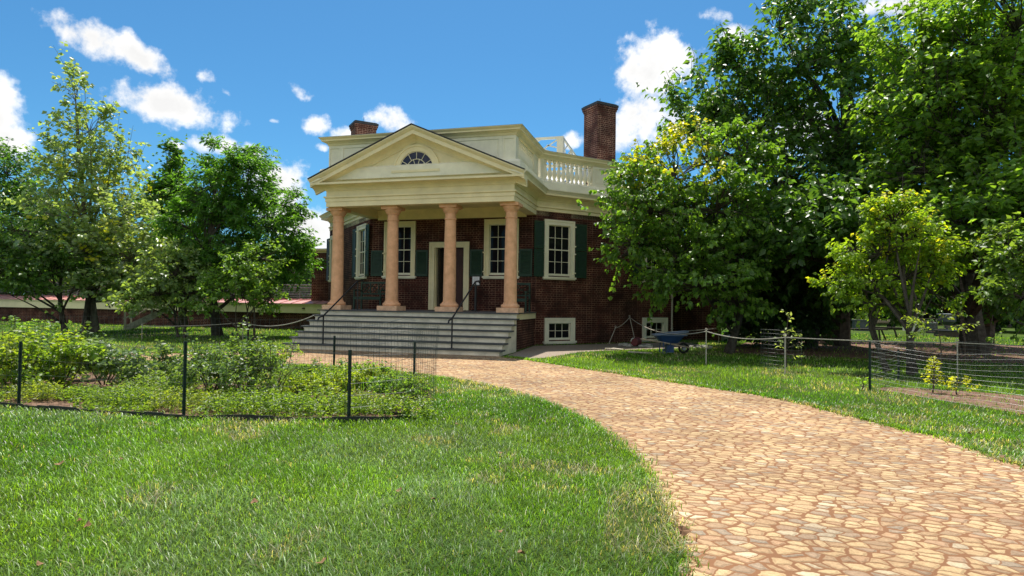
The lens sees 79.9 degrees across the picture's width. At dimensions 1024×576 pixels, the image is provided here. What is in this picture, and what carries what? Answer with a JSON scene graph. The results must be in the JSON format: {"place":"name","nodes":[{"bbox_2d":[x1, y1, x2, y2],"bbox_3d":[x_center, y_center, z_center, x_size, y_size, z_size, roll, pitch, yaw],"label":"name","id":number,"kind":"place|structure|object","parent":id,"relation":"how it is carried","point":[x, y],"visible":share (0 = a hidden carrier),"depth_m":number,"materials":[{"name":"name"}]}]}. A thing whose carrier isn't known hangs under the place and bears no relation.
{"place":"outdoors","nodes":[
{"label":"outdoors","id":0,"kind":"place"},
{"bbox_2d":[0,316,1023,575],"bbox_3d":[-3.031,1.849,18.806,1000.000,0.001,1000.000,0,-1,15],"label":"lawn ground","id":1,"kind":"structure","parent":0,"point":[1008,332],"depth_m":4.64,"materials":[{"name":"green plant"}]},
{"bbox_2d":[0,137,96,295],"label":"round tree","id":2,"kind":"object","parent":1,"relation":"on","point":[11,185],"visible":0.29,"depth_m":35.92,"materials":[{"name":"green plant"}]},
{"bbox_2d":[0,203,113,294],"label":"tree","id":3,"kind":"object","parent":1,"relation":"on","point":[23,237],"depth_m":54.22,"materials":[{"name":"green plant"}]},
{"bbox_2d":[0,200,117,333],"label":"tree","id":4,"kind":"object","parent":1,"relation":"on","point":[29,270],"visible":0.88,"depth_m":21.64,"materials":[{"name":"green plant"}]},
{"bbox_2d":[25,233,101,295],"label":"tree","id":5,"kind":"object","parent":1,"relation":"on","point":[74,294],"visible":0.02,"depth_m":51.89,"materials":[{"name":"green plant"}]},
{"bbox_2d":[44,239,139,332],"bbox_3d":[-16.672,-0.248,24.714,5.010,4.373,3.512,1,-1,-23],"label":"tree","id":6,"kind":"object","parent":1,"relation":"on","point":[87,308],"visible":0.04,"depth_m":24.11,"materials":[{"name":"green plant"}]},
{"bbox_2d":[0,41,208,332],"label":"slender tree","id":7,"kind":"object","parent":1,"relation":"on","point":[104,227],"visible":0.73,"depth_m":23.24,"materials":[{"name":"green plant"}]},
{"bbox_2d":[91,223,139,291],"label":"tree","id":8,"kind":"object","parent":1,"relation":"on","point":[117,261],"visible":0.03,"depth_m":59.56,"materials":[{"name":"green plant"}]},
{"bbox_2d":[122,303,175,329],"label":"wooden stairs","id":9,"kind":"structure","parent":1,"relation":"on","point":[144,319],"depth_m":27.26,"materials":[{"name":"grey wood"}]},
{"bbox_2d":[100,229,220,337],"bbox_3d":[-12.236,-0.105,21.791,3.079,4.073,3.757,0,-2,40],"label":"pale tree","id":10,"kind":"object","parent":1,"relation":"on","point":[171,286],"visible":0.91,"depth_m":21.21,"materials":[{"name":"green plant"}]},
{"bbox_2d":[122,132,203,327],"bbox_3d":[-15.243,-2.471,27.521,4.697,9.201,4.983,0,-1,15],"label":"conical tree","id":11,"kind":"object","parent":1,"relation":"on","point":[175,160],"visible":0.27,"depth_m":27.22,"materials":[{"name":"green plant"}]},
{"bbox_2d":[0,283,327,329],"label":"terrace wing","id":12,"kind":"structure","parent":1,"relation":"on","point":[294,309],"depth_m":31.61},
{"bbox_2d":[0,372,431,417],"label":"garden soil bed","id":13,"kind":"object","parent":1,"relation":"on","point":[57,402],"visible":0.16,"depth_m":8.28,"materials":[{"name":"brown soil"}]},
{"bbox_2d":[0,311,77,368],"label":"garden bush","id":14,"kind":"object","parent":13,"relation":"on","point":[51,330],"visible":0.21,"depth_m":11.95,"materials":[{"name":"green plant"}]},
{"bbox_2d":[0,379,82,401],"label":"edging plant","id":15,"kind":"object","parent":13,"relation":"on","point":[47,389],"visible":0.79,"depth_m":8.39,"materials":[{"name":"green plant"}]},
{"bbox_2d":[0,321,91,393],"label":"garden bush","id":16,"kind":"object","parent":13,"relation":"on","point":[13,339],"visible":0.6,"depth_m":9.19,"materials":[{"name":"green plant"}]},
{"bbox_2d":[0,330,125,392],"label":"garden bush","id":17,"kind":"object","parent":13,"relation":"on","point":[54,350],"visible":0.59,"depth_m":9.30,"materials":[{"name":"green plant"}]},
{"bbox_2d":[50,381,123,402],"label":"edging plant","id":18,"kind":"object","parent":13,"relation":"on","point":[80,389],"visible":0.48,"depth_m":8.43,"materials":[{"name":"green plant"}]},
{"bbox_2d":[34,326,151,384],"bbox_3d":[-6.819,1.157,9.913,1.486,1.057,2.364,2,-2,-41],"label":"garden bush","id":19,"kind":"object","parent":13,"relation":"on","point":[124,355],"visible":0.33,"depth_m":9.68,"materials":[{"name":"green plant"}]},
{"bbox_2d":[73,383,169,409],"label":"edging plant","id":20,"kind":"object","parent":13,"relation":"on","point":[122,398],"visible":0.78,"depth_m":7.95,"materials":[{"name":"green plant"}]},
{"bbox_2d":[93,339,200,390],"bbox_3d":[-5.705,1.360,9.694,1.206,1.061,1.421,0,-1,15],"label":"garden bush","id":21,"kind":"object","parent":13,"relation":"on","point":[131,371],"visible":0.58,"depth_m":9.45,"materials":[{"name":"green plant"}]},
{"bbox_2d":[95,371,210,398],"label":"edging plant","id":22,"kind":"object","parent":13,"relation":"on","point":[150,388],"visible":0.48,"depth_m":8.57,"materials":[{"name":"green plant"}]},
{"bbox_2d":[132,385,234,412],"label":"edging plant","id":23,"kind":"object","parent":13,"relation":"on","point":[159,403],"visible":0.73,"depth_m":7.84,"materials":[{"name":"green plant"}]},
{"bbox_2d":[0,387,413,421],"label":"bed edging","id":24,"kind":"object","parent":13,"relation":"on","point":[236,416],"visible":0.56,"depth_m":7.29,"materials":[{"name":"brown soil"}]},
{"bbox_2d":[159,316,262,392],"bbox_3d":[-4.556,1.111,9.243,1.454,1.392,1.572,2,-2,-37],"label":"rose bush","id":25,"kind":"object","parent":13,"relation":"on","point":[198,357],"visible":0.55,"depth_m":9.03,"materials":[{"name":"green plant"}]},
{"bbox_2d":[0,357,432,418],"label":"ground cover","id":26,"kind":"object","parent":13,"relation":"on","point":[320,413],"visible":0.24,"depth_m":7.67,"materials":[{"name":"green plant"}]},
{"bbox_2d":[190,322,272,389],"bbox_3d":[-4.439,1.119,9.522,1.181,1.237,1.424,2,-2,-31],"label":"rose bush","id":27,"kind":"object","parent":13,"relation":"on","point":[240,353],"visible":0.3,"depth_m":9.34,"materials":[{"name":"green plant"}]},
{"bbox_2d":[192,335,296,399],"bbox_3d":[-3.721,1.159,8.979,1.232,0.940,1.494,0,-1,15],"label":"rose bush","id":28,"kind":"object","parent":13,"relation":"on","point":[269,365],"visible":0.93,"depth_m":8.80,"materials":[{"name":"green plant"}]},
{"bbox_2d":[202,384,315,418],"bbox_3d":[-3.373,1.391,7.748,1.924,0.348,1.005,0,-1,15],"label":"edging plant","id":29,"kind":"object","parent":13,"relation":"on","point":[241,397],"visible":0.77,"depth_m":7.61,"materials":[{"name":"green plant"}]},
{"bbox_2d":[254,363,344,390],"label":"edging plant","id":30,"kind":"object","parent":13,"relation":"on","point":[306,372],"visible":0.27,"depth_m":9.56,"materials":[{"name":"green plant"}]},
{"bbox_2d":[268,365,339,398],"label":"bed plant","id":31,"kind":"object","parent":13,"relation":"on","point":[296,387],"visible":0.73,"depth_m":8.77,"materials":[{"name":"green plant"}]},
{"bbox_2d":[271,384,359,415],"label":"edging plant","id":32,"kind":"object","parent":13,"relation":"on","point":[309,395],"visible":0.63,"depth_m":7.76,"materials":[{"name":"green plant"}]},
{"bbox_2d":[286,357,344,377],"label":"bed plant","id":33,"kind":"object","parent":13,"relation":"on","point":[316,366],"visible":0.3,"depth_m":10.35,"materials":[{"name":"green plant"}]},
{"bbox_2d":[306,363,381,387],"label":"edging plant","id":34,"kind":"object","parent":13,"relation":"on","point":[339,374],"visible":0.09,"depth_m":10.07,"materials":[{"name":"green plant"}]},
{"bbox_2d":[314,359,382,392],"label":"bed plant","id":35,"kind":"object","parent":13,"relation":"on","point":[368,373],"visible":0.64,"depth_m":9.39,"materials":[{"name":"green plant"}]},
{"bbox_2d":[318,385,402,411],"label":"edging plant","id":36,"kind":"object","parent":13,"relation":"on","point":[359,394],"visible":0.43,"depth_m":8.02,"materials":[{"name":"green plant"}]},
{"bbox_2d":[340,359,399,387],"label":"bed plant","id":37,"kind":"object","parent":13,"relation":"on","point":[374,364],"visible":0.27,"depth_m":10.29,"materials":[{"name":"green plant"}]},
{"bbox_2d":[328,389,446,418],"bbox_3d":[-1.578,1.427,7.691,1.611,0.312,0.953,1,-1,5],"label":"edging plant","id":38,"kind":"object","parent":13,"relation":"on","point":[407,406],"visible":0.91,"depth_m":7.53,"materials":[{"name":"green plant"}]},
{"bbox_2d":[360,364,430,398],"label":"bed plant","id":39,"kind":"object","parent":13,"relation":"on","point":[405,384],"visible":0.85,"depth_m":8.93,"materials":[{"name":"green plant"}]},
{"bbox_2d":[368,366,430,391],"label":"edging plant","id":40,"kind":"object","parent":13,"relation":"on","point":[407,379],"visible":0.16,"depth_m":9.72,"materials":[{"name":"green plant"}]},
{"bbox_2d":[0,315,439,417],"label":"garden fence","id":41,"kind":"object","parent":1,"relation":"on","point":[184,366],"visible":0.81,"depth_m":7.89,"materials":[{"name":"metal"}]},
{"bbox_2d":[174,230,294,340],"bbox_3d":[-9.431,-0.024,21.140,3.447,3.956,3.117,0,-1,15],"label":"bright shrub","id":42,"kind":"object","parent":1,"relation":"on","point":[251,287],"visible":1,"depth_m":20.92,"materials":[{"name":"green plant"}]},
{"bbox_2d":[145,132,328,335],"bbox_3d":[-10.562,-2.001,24.155,6.301,8.033,4.973,1,-1,-7],"label":"feathery tree","id":43,"kind":"object","parent":1,"relation":"on","point":[222,204],"visible":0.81,"depth_m":23.13,"materials":[{"name":"green plant"}]},
{"bbox_2d":[244,337,304,362],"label":"garden bush","id":44,"kind":"object","parent":1,"relation":"on","point":[282,356],"visible":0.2,"depth_m":12.73,"materials":[{"name":"green plant"}]},
{"bbox_2d":[267,267,311,298],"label":"tree","id":45,"kind":"object","parent":1,"relation":"on","point":[291,293],"visible":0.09,"depth_m":67.57,"materials":[{"name":"green plant"}]},
{"bbox_2d":[265,241,324,293],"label":"distant round tree","id":46,"kind":"object","parent":1,"relation":"on","point":[308,278],"visible":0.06,"depth_m":55.99,"materials":[{"name":"green plant"}]},
{"bbox_2d":[298,285,310,298],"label":"tree","id":47,"kind":"object","parent":1,"relation":"on","point":[306,294],"visible":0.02,"depth_m":72.32,"materials":[{"name":"green plant"}]},
{"bbox_2d":[283,101,720,355],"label":"brick house","id":48,"kind":"structure","parent":1,"relation":"on","point":[426,225],"depth_m":20.93,"materials":[{"name":"red brick"}]},
{"bbox_2d":[243,315,313,326],"bbox_3d":[-7.817,1.077,20.319,3.643,0.442,0.032,0,-2,32],"label":"barrier rope","id":49,"kind":"object","parent":48,"relation":"attached to","point":[283,324],"visible":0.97,"depth_m":20.06,"materials":[{"name":"beige fabric"}]},
{"bbox_2d":[326,235,332,281],"bbox_3d":[-8.073,-1.308,27.392,0.120,2.075,1.810,2,-2,-30],"label":"window","id":50,"kind":"structure","parent":48,"relation":"in","point":[329,241],"depth_m":27.74,"materials":[{"name":"white paint"}]},
{"bbox_2d":[352,223,369,279],"bbox_3d":[-5.753,-1.373,23.374,0.175,2.075,2.190,2,-2,-30],"label":"window","id":51,"kind":"structure","parent":48,"relation":"in","point":[360,238],"depth_m":23.63,"materials":[{"name":"white paint"}]},
{"bbox_2d":[353,282,385,308],"bbox_3d":[-4.913,0.258,21.260,1.060,0.972,0.591,0,-1,15],"label":"porch bench","id":52,"kind":"object","parent":48,"relation":"on","point":[362,298],"visible":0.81,"depth_m":21.45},
{"bbox_2d":[371,221,427,278],"bbox_3d":[-4.072,-1.378,22.186,2.240,2.075,0.175,0,-1,15],"label":"window","id":53,"kind":"structure","parent":48,"relation":"in","point":[412,262],"depth_m":22.18,"materials":[{"name":"beige paint"}]},
{"bbox_2d":[471,276,480,310],"bbox_3d":[-1.211,0.183,20.407,0.300,1.183,0.240,0,-1,15],"label":"sign stand","id":54,"kind":"object","parent":48,"relation":"on","point":[475,278],"visible":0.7,"depth_m":20.41,"materials":[{"name":"white metal"}]},
{"bbox_2d":[470,219,532,278],"bbox_3d":[-0.369,-1.352,21.170,2.240,2.075,0.175,0,-1,15],"label":"window","id":55,"kind":"structure","parent":48,"relation":"in","point":[494,234],"depth_m":21.27,"materials":[{"name":"beige paint"}]},
{"bbox_2d":[517,283,530,311],"bbox_3d":[0.249,0.306,20.309,0.620,0.972,0.591,0,-1,15],"label":"porch bench","id":56,"kind":"object","parent":48,"relation":"on","point":[525,295],"visible":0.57,"depth_m":20.47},
{"bbox_2d":[543,318,576,343],"bbox_3d":[1.653,1.492,21.270,1.370,0.900,0.175,2,-2,-30],"label":"window","id":57,"kind":"structure","parent":48,"relation":"in","point":[554,328],"depth_m":21.30,"materials":[{"name":"white paint"}]},
{"bbox_2d":[534,219,586,279],"bbox_3d":[1.683,-1.320,21.332,2.190,2.075,0.175,2,-2,-30],"label":"window","id":58,"kind":"structure","parent":48,"relation":"in","point":[554,256],"depth_m":21.38,"materials":[{"name":"white paint"}]},
{"bbox_2d":[633,236,675,282],"bbox_3d":[5.519,-1.215,23.515,2.260,2.075,0.175,2,-2,-30],"label":"window","id":59,"kind":"structure","parent":48,"relation":"in","point":[646,259],"depth_m":23.32,"materials":[{"name":"white paint"}]},
{"bbox_2d":[642,318,667,341],"bbox_3d":[5.480,1.591,23.448,1.360,0.910,0.175,2,-2,-30],"label":"window","id":60,"kind":"structure","parent":48,"relation":"in","point":[664,321],"depth_m":23.43,"materials":[{"name":"white paint"}]},
{"bbox_2d":[508,342,697,357],"bbox_3d":[3.073,1.961,20.160,10.011,0.001,3.465,2,-2,-40],"label":"gravel strip","id":61,"kind":"object","parent":1,"relation":"on","point":[542,351],"visible":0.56,"depth_m":19.39,"materials":[{"name":"beige gravel"}]},
{"bbox_2d":[631,337,641,345],"bbox_3d":[4.250,1.843,20.976,0.300,0.298,0.414,0,-2,32],"label":"bucket","id":62,"kind":"object","parent":61,"relation":"on","point":[636,341],"visible":0.97,"depth_m":20.86,"materials":[{"name":"plastic"}]},
{"bbox_2d":[618,343,711,348],"bbox_3d":[5.487,1.981,20.835,3.692,0.067,1.348,0,-1,15],"label":"rubble","id":63,"kind":"object","parent":61,"relation":"on","point":[647,345],"visible":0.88,"depth_m":20.84,"materials":[{"name":"stone"}]},
{"bbox_2d":[628,351,651,353],"bbox_3d":[3.751,1.887,17.905,0.700,0.026,0.140,3,1,10],"label":"board","id":64,"kind":"object","parent":1,"relation":"on","point":[640,352],"visible":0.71,"depth_m":17.86,"materials":[{"name":"grey wood"}]},
{"bbox_2d":[641,330,689,353],"bbox_3d":[4.562,1.599,18.098,1.412,0.694,0.621,1,-1,0],"label":"wheelbarrow","id":65,"kind":"object","parent":1,"relation":"on","point":[670,339],"visible":0.95,"depth_m":17.93,"materials":[{"name":"blue plastic"}]},
{"bbox_2d":[576,111,795,353],"bbox_3d":[5.258,-1.630,18.218,5.965,7.450,5.590,2,-2,-39],"label":"broadleaf tree","id":66,"kind":"object","parent":1,"relation":"on","point":[698,254],"visible":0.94,"depth_m":17.59,"materials":[{"name":"green plant"}]},
{"bbox_2d":[705,328,707,364],"bbox_3d":[4.687,1.453,14.754,0.067,0.968,0.026,0,-1,15],"label":"rope stake","id":67,"kind":"object","parent":1,"relation":"on","point":[706,345],"visible":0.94,"depth_m":14.74,"materials":[{"name":"grey metal"}]},
{"bbox_2d":[706,331,784,339],"bbox_3d":[5.252,1.091,13.884,0.022,0.134,2.087,2,-2,-33],"label":"barrier rope","id":68,"kind":"object","parent":67,"relation":"attached to","point":[745,338],"visible":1,"depth_m":13.84,"materials":[{"name":"beige fabric"}]},
{"bbox_2d":[691,261,854,349],"bbox_3d":[9.785,0.151,21.878,6.184,5.315,4.684,1,-1,-7],"label":"dark shrub tree","id":69,"kind":"object","parent":1,"relation":"on","point":[809,321],"visible":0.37,"depth_m":20.74,"materials":[{"name":"green plant"}]},
{"bbox_2d":[760,328,801,369],"bbox_3d":[6.151,1.398,13.973,0.890,0.920,0.864,0,-1,15],"label":"sapling cage","id":70,"kind":"object","parent":1,"relation":"on","point":[761,329],"visible":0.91,"depth_m":13.87,"materials":[{"name":"metal"}]},
{"bbox_2d":[784,334,786,373],"bbox_3d":[5.808,1.441,12.998,0.067,0.938,0.026,0,-1,15],"label":"rope stake","id":71,"kind":"object","parent":1,"relation":"on","point":[785,354],"visible":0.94,"depth_m":12.99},
{"bbox_2d":[786,337,955,342],"bbox_3d":[7.351,1.077,12.602,3.181,0.050,0.022,0,-1,15],"label":"barrier rope","id":72,"kind":"object","parent":71,"relation":"attached to","point":[869,340],"visible":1,"depth_m":12.60,"materials":[{"name":"beige fabric"}]},
{"bbox_2d":[775,310,805,366],"bbox_3d":[6.181,1.125,13.656,0.646,1.284,0.404,0,-1,15],"label":"sapling","id":73,"kind":"object","parent":1,"relation":"on","point":[791,329],"visible":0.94,"depth_m":13.66,"materials":[{"name":"green plant"}]},
{"bbox_2d":[636,0,951,345],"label":"tall tree","id":74,"kind":"object","parent":1,"relation":"on","point":[819,213],"visible":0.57,"depth_m":20.39,"materials":[{"name":"green plant"}]},
{"bbox_2d":[856,377,873,389],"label":"lawn weed","id":75,"kind":"object","parent":1,"relation":"on","point":[865,384],"visible":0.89,"depth_m":10.66,"materials":[{"name":"green plant"}]},
{"bbox_2d":[851,328,887,339],"bbox_3d":[15.610,2.060,27.146,2.000,0.513,0.506,1,-1,0],"label":"trestle bench","id":76,"kind":"object","parent":1,"relation":"on","point":[876,329],"visible":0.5,"depth_m":26.99,"materials":[{"name":"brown wood"}]},
{"bbox_2d":[875,327,899,336],"bbox_3d":[18.279,2.165,29.989,1.300,0.513,0.507,0,-2,29],"label":"trestle bench","id":77,"kind":"object","parent":1,"relation":"on","point":[894,328],"visible":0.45,"depth_m":29.68,"materials":[{"name":"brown wood"}]},
{"bbox_2d":[856,319,926,329],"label":"log bench","id":78,"kind":"object","parent":1,"relation":"on","point":[882,322],"visible":0.1,"depth_m":41.16,"materials":[{"name":"wood"}]},
{"bbox_2d":[850,297,933,326],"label":"tree","id":79,"kind":"object","parent":1,"relation":"on","point":[884,316],"depth_m":42.57,"materials":[{"name":"green plant"}]},
{"bbox_2d":[805,176,984,375],"bbox_3d":[8.408,-0.257,13.497,3.142,4.532,2.236,1,-1,-6],"label":"dogwood","id":80,"kind":"object","parent":1,"relation":"on","point":[898,252],"visible":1,"depth_m":13.38,"materials":[{"name":"green plant"}]},
{"bbox_2d":[818,0,1023,354],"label":"spreading tree","id":81,"kind":"object","parent":1,"relation":"on","point":[938,139],"visible":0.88,"depth_m":15.78,"materials":[{"name":"green plant"}]},
{"bbox_2d":[923,322,938,332],"bbox_3d":[24.342,2.316,35.572,0.800,0.620,0.800,0,-1,15],"label":"grey bin","id":82,"kind":"object","parent":1,"relation":"on","point":[930,326],"visible":0.45,"depth_m":35.30,"materials":[{"name":"metal"}]},
{"bbox_2d":[922,299,943,317],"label":"tree","id":83,"kind":"object","parent":1,"relation":"on","point":[927,315],"visible":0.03,"depth_m":42.37,"materials":[{"name":"green plant"}]},
{"bbox_2d":[900,308,979,383],"bbox_3d":[7.818,1.111,11.332,1.278,1.481,0.904,1,-1,0],"label":"arching sapling","id":84,"kind":"object","parent":1,"relation":"on","point":[917,321],"visible":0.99,"depth_m":11.30,"materials":[{"name":"green plant"}]},
{"bbox_2d":[865,236,1023,345],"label":"shade tree","id":85,"kind":"object","parent":1,"relation":"on","point":[992,313],"visible":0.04,"depth_m":22.62,"materials":[{"name":"green plant"}]},
{"bbox_2d":[933,330,958,337],"bbox_3d":[22.175,2.310,30.936,1.280,0.350,0.780,0,-1,15],"label":"dark box","id":86,"kind":"object","parent":1,"relation":"on","point":[951,333],"visible":0.46,"depth_m":30.65,"materials":[{"name":"grey wood"}]},
{"bbox_2d":[869,339,1023,410],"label":"wire fence","id":87,"kind":"object","parent":1,"relation":"on","point":[897,365],"visible":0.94,"depth_m":11.18,"materials":[{"name":"grey metal"}]},
{"bbox_2d":[880,387,1023,413],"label":"mulch bed","id":88,"kind":"object","parent":1,"relation":"on","point":[945,394],"visible":0.76,"depth_m":9.89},
{"bbox_2d":[921,356,943,392],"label":"yellow shrub","id":89,"kind":"object","parent":88,"relation":"on","point":[934,368],"visible":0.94,"depth_m":10.38,"materials":[{"name":"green plant"}]},
{"bbox_2d":[941,375,980,394],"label":"yellow shrub","id":90,"kind":"object","parent":88,"relation":"on","point":[954,380],"visible":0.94,"depth_m":10.17,"materials":[{"name":"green plant"}]},
{"bbox_2d":[955,339,958,380],"bbox_3d":[8.883,1.474,12.189,0.067,0.918,0.026,0,-1,15],"label":"rope stake","id":91,"kind":"object","parent":1,"relation":"on","point":[957,357],"visible":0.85,"depth_m":12.18,"materials":[{"name":"black metal"}]},
{"bbox_2d":[958,342,1017,345],"bbox_3d":[11.377,1.129,11.326,5.274,0.064,0.022,0,-1,19],"label":"barrier rope","id":92,"kind":"object","parent":91,"relation":"attached to","point":[987,344],"visible":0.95,"depth_m":12.03,"materials":[{"name":"beige fabric"}]},
{"bbox_2d":[924,279,1023,329],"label":"tree","id":93,"kind":"object","parent":1,"relation":"on","point":[957,322],"visible":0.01,"depth_m":40.04,"materials":[{"name":"green plant"}]},
{"bbox_2d":[952,211,1023,346],"bbox_3d":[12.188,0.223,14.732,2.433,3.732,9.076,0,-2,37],"label":"tree","id":94,"kind":"object","parent":1,"relation":"on","point":[994,286],"visible":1,"depth_m":12.03,"materials":[{"name":"green plant"}]},
{"bbox_2d":[982,310,1023,331],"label":"tree","id":95,"kind":"object","parent":1,"relation":"on","point":[1005,323],"visible":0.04,"depth_m":39.29,"materials":[{"name":"green plant"}]},
{"bbox_2d":[0,0,1023,254],"label":"sky","id":96,"kind":"structure","parent":0,"point":[286,75],"materials":[{"name":"blue"}]},
{"bbox_2d":[114,348,1023,575],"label":"stone path","id":97,"kind":"structure","parent":0,"point":[773,488],"depth_m":5.11,"materials":[{"name":"beige stone"}]},
{"bbox_2d":[677,526,690,535],"bbox_3d":[1.034,1.466,3.697,0.096,0.064,0.026,19,-38,-12],"label":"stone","id":98,"kind":"object","parent":97,"relation":"on","point":[684,530],"visible":1,"depth_m":3.70,"materials":[{"name":"brown stone"}]},
{"bbox_2d":[851,308,868,330],"bbox_3d":[21.815,1.941,37.766,1.540,1.405,0.986,0,-1,15],"label":"planter","id":99,"kind":"object","parent":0,"point":[862,323],"visible":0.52,"depth_m":37.59,"materials":[{"name":"grey stone"}]},
{"bbox_2d":[735,342,1023,363],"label":"leaf litter ground","id":100,"kind":"structure","parent":0,"point":[949,349],"depth_m":19.78,"materials":[{"name":"brown soil"}]},
{"bbox_2d":[937,314,956,329],"bbox_3d":[26.441,2.122,37.124,1.080,1.140,1.080,0,-1,15],"label":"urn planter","id":101,"kind":"object","parent":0,"point":[947,322],"visible":0.58,"depth_m":36.86,"materials":[{"name":"grey stone"}]},
{"bbox_3d":[-9.365,1.512,21.275,0.067,0.778,0.026,0,-1,15],"label":"rope stake","id":102,"kind":"object","parent":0,"visible":0},
{"bbox_2d":[147,322,242,326],"bbox_3d":[-10.911,1.244,20.936,3.178,0.169,0.028,1,-1,-13],"label":"barrier rope","id":103,"kind":"object","parent":102,"relation":"attached to","point":[193,325],"visible":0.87,"depth_m":20.95,"materials":[{"name":"beige fabric"}]},
{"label":"rope stake","id":104,"kind":"object","parent":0,"visible":0},
{"bbox_2d":[629,317,705,334],"bbox_3d":[4.505,1.167,18.607,0.022,0.379,7.701,1,-1,-3],"label":"barrier rope","id":105,"kind":"object","parent":104,"relation":"attached to","point":[667,333],"visible":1,"depth_m":17.86,"materials":[{"name":"beige fabric"}]}
]}

